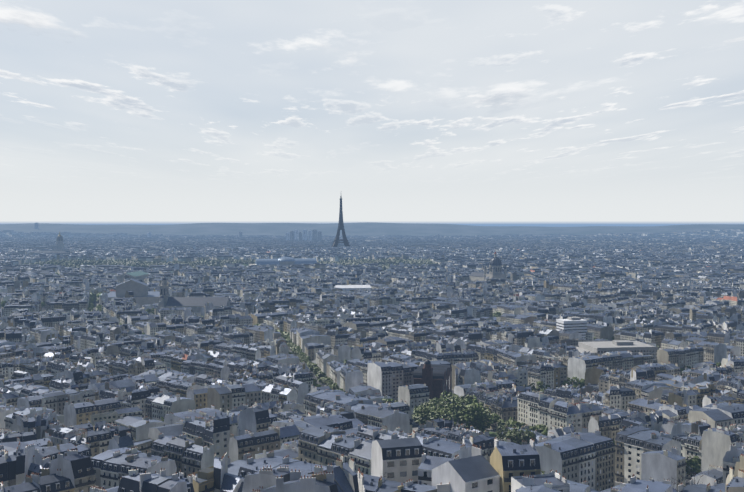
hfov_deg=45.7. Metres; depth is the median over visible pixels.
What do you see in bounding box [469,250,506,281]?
saint augustin church
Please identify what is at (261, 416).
city
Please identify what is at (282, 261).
grand palais
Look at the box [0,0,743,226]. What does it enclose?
sky
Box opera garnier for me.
[99,279,169,307]
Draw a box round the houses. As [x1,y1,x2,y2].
[371,430,569,491]
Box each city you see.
[0,229,743,249]
[0,246,743,282]
[0,271,743,357]
[0,335,743,491]
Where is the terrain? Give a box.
[0,222,743,485]
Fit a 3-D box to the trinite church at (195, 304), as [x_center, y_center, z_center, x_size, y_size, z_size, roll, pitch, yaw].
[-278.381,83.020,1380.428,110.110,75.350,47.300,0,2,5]
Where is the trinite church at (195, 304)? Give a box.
[158,276,230,315]
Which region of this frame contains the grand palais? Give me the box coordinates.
[249,253,320,269]
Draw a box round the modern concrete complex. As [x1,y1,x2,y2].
[536,317,657,358]
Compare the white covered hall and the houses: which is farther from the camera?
the white covered hall
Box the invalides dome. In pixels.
[33,232,76,254]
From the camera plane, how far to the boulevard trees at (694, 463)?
754.85 m
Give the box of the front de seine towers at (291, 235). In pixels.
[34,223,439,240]
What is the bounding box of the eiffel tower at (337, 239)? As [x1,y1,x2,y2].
[332,196,349,246]
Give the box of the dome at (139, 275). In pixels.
[116,271,148,281]
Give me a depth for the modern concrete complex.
915.60 m
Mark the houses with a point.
(505, 469)
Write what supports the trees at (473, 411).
on the terrain
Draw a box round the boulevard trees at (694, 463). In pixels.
[1,268,720,476]
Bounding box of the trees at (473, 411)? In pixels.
[15,258,702,489]
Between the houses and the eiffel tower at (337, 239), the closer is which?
the houses
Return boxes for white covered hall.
[334,285,371,291]
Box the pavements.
[288,346,690,485]
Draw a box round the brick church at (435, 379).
[413,360,451,402]
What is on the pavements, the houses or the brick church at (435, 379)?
the brick church at (435, 379)
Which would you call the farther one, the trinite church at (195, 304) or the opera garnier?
the opera garnier

